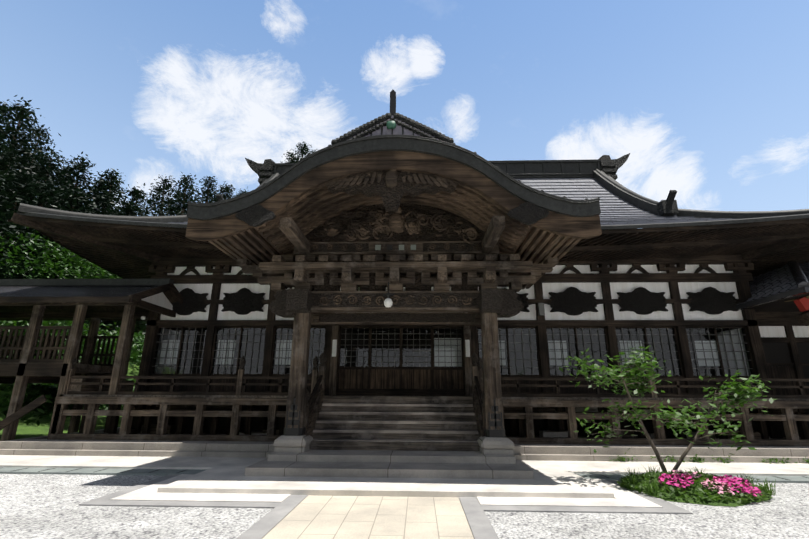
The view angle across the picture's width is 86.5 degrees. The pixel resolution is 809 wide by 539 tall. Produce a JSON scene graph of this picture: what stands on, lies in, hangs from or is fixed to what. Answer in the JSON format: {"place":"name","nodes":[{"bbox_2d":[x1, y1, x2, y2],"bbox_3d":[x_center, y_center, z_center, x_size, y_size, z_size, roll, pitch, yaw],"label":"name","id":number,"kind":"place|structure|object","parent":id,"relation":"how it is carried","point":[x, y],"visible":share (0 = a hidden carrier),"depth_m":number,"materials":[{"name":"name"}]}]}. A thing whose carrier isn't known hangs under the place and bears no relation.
{"place":"outdoors","nodes":[
{"label":"outdoors","id":0,"kind":"place"},
{"bbox_2d":[0,423,120,439],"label":"bank grass","id":1,"kind":"structure","parent":0,"point":[42,433],"depth_m":13.57,"materials":[{"name":"green plant"}]},
{"bbox_2d":[0,219,145,425],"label":"broadleaf trees","id":2,"kind":"object","parent":1,"relation":"on","point":[34,391],"visible":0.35,"depth_m":21.12,"materials":[{"name":"green plant"}]},
{"bbox_2d":[0,329,145,436],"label":"hill","id":3,"kind":"structure","parent":0,"point":[31,427],"depth_m":16.10,"materials":[{"name":"green plant"}]},
{"bbox_2d":[0,95,317,363],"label":"trees","id":4,"kind":"object","parent":3,"relation":"on","point":[27,178],"visible":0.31,"depth_m":30.50,"materials":[{"name":"green plant"}]},
{"bbox_2d":[78,474,692,538],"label":"path paving","id":5,"kind":"structure","parent":0,"point":[289,516],"depth_m":5.12,"materials":[{"name":"stone"}]},
{"bbox_2d":[0,474,808,538],"bbox_3d":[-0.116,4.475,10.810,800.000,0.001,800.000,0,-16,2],"label":"ground","id":6,"kind":"structure","parent":0,"point":[39,506],"depth_m":4.72,"materials":[{"name":"grey gravel"}]},
{"bbox_2d":[0,278,182,440],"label":"corridor","id":7,"kind":"object","parent":6,"relation":"on","point":[21,368],"visible":0.75,"depth_m":10.19,"materials":[{"name":"brown wood"}]},
{"bbox_2d":[0,286,157,296],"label":"walkway roof","id":8,"kind":"structure","parent":7,"relation":"on","point":[64,291],"depth_m":10.64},
{"bbox_2d":[0,455,808,497],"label":"pavement","id":9,"kind":"structure","parent":6,"relation":"on","point":[559,479],"depth_m":6.83,"materials":[{"name":"grey stone"}]},
{"bbox_2d":[609,453,808,463],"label":"weeds","id":10,"kind":"object","parent":9,"relation":"on","point":[717,459],"visible":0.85,"depth_m":8.30,"materials":[{"name":"green plant"}]},
{"bbox_2d":[0,427,808,478],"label":"stone base","id":11,"kind":"object","parent":6,"relation":"on","point":[401,464],"visible":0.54,"depth_m":8.40,"materials":[{"name":"stone"}]},
{"bbox_2d":[225,216,563,454],"bbox_3d":[-0.160,1.607,9.138,6.480,4.000,4.712,0,-16,2],"label":"frame","id":12,"kind":"object","parent":11,"relation":"on","point":[280,273],"visible":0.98,"depth_m":8.37,"materials":[{"name":"wood"}]},
{"bbox_2d":[383,282,393,307],"bbox_3d":[-0.312,0.484,8.292,0.220,0.505,0.214,0,-16,2],"label":"porch lamp","id":13,"kind":"object","parent":12,"relation":"hanging from","point":[388,302],"visible":1,"depth_m":8.20,"materials":[{"name":"white glass"}]},
{"bbox_2d":[235,169,549,321],"bbox_3d":[-0.197,-0.424,8.230,5.250,2.510,2.351,0,-16,2],"label":"carved wood ornament","id":14,"kind":"object","parent":12,"relation":"attached to","point":[391,218],"visible":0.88,"depth_m":8.55,"materials":[{"name":"brown wood"}]},
{"bbox_2d":[185,135,601,289],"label":"porch roof","id":15,"kind":"structure","parent":12,"relation":"on","point":[484,195],"depth_m":7.48,"materials":[{"name":"brown wood"}]},
{"bbox_2d":[331,90,453,144],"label":"gable roof","id":16,"kind":"structure","parent":15,"relation":"on","point":[392,122],"depth_m":7.75,"materials":[{"name":"grey tile"}]},
{"bbox_2d":[304,352,484,450],"bbox_3d":[-0.166,2.608,8.832,3.609,1.952,1.558,0,-16,2],"label":"stair","id":17,"kind":"object","parent":11,"relation":"on","point":[424,423],"visible":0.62,"depth_m":8.60,"materials":[{"name":"brown wood"}]},
{"bbox_2d":[47,356,808,446],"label":"veranda","id":18,"kind":"object","parent":11,"relation":"on","point":[240,414],"visible":0.81,"depth_m":9.47,"materials":[{"name":"brown wood"}]},
{"bbox_2d":[617,465,779,506],"bbox_3d":[4.127,3.022,6.149,2.071,0.275,1.700,0,-16,2],"label":"flower bed","id":19,"kind":"object","parent":6,"relation":"on","point":[697,487],"visible":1,"depth_m":5.75,"materials":[{"name":"green plant"}]},
{"bbox_2d":[559,346,776,476],"bbox_3d":[4.157,2.227,6.841,3.328,2.029,1.588,0,-16,2],"label":"young tree","id":20,"kind":"object","parent":19,"relation":"on","point":[734,397],"depth_m":6.81,"materials":[{"name":"green plant"}]},
{"bbox_2d":[755,296,808,436],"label":"wing","id":21,"kind":"structure","parent":6,"relation":"on","point":[785,338],"depth_m":11.40,"materials":[{"name":"brown wood"}]},
{"bbox_2d":[736,260,808,323],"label":"wing roof","id":22,"kind":"structure","parent":21,"relation":"on","point":[774,290],"depth_m":10.85,"materials":[{"name":"tile"}]},
{"bbox_2d":[0,0,808,215],"label":"sky","id":23,"kind":"structure","parent":0,"point":[708,100],"materials":[{"name":"blue"}]},
{"bbox_2d":[131,255,782,437],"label":"hall wall","id":24,"kind":"structure","parent":0,"point":[679,296],"depth_m":11.61,"materials":[{"name":"brown wood"}]},
{"bbox_2d":[11,211,808,278],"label":"eaves","id":25,"kind":"object","parent":24,"relation":"on","point":[130,250],"visible":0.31,"depth_m":10.76,"materials":[{"name":"brown wood"}]},
{"bbox_2d":[18,153,808,225],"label":"roof ridges","id":26,"kind":"object","parent":25,"relation":"on","point":[602,170],"visible":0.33,"depth_m":16.74,"materials":[{"name":"grey tile"}]},
{"bbox_2d":[157,178,764,229],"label":"roof","id":27,"kind":"structure","parent":25,"relation":"on","point":[615,209],"depth_m":15.29,"materials":[{"name":"tile"}]},
{"bbox_2d":[154,328,751,375],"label":"windows","id":28,"kind":"structure","parent":24,"relation":"in","point":[451,350],"depth_m":11.48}
]}

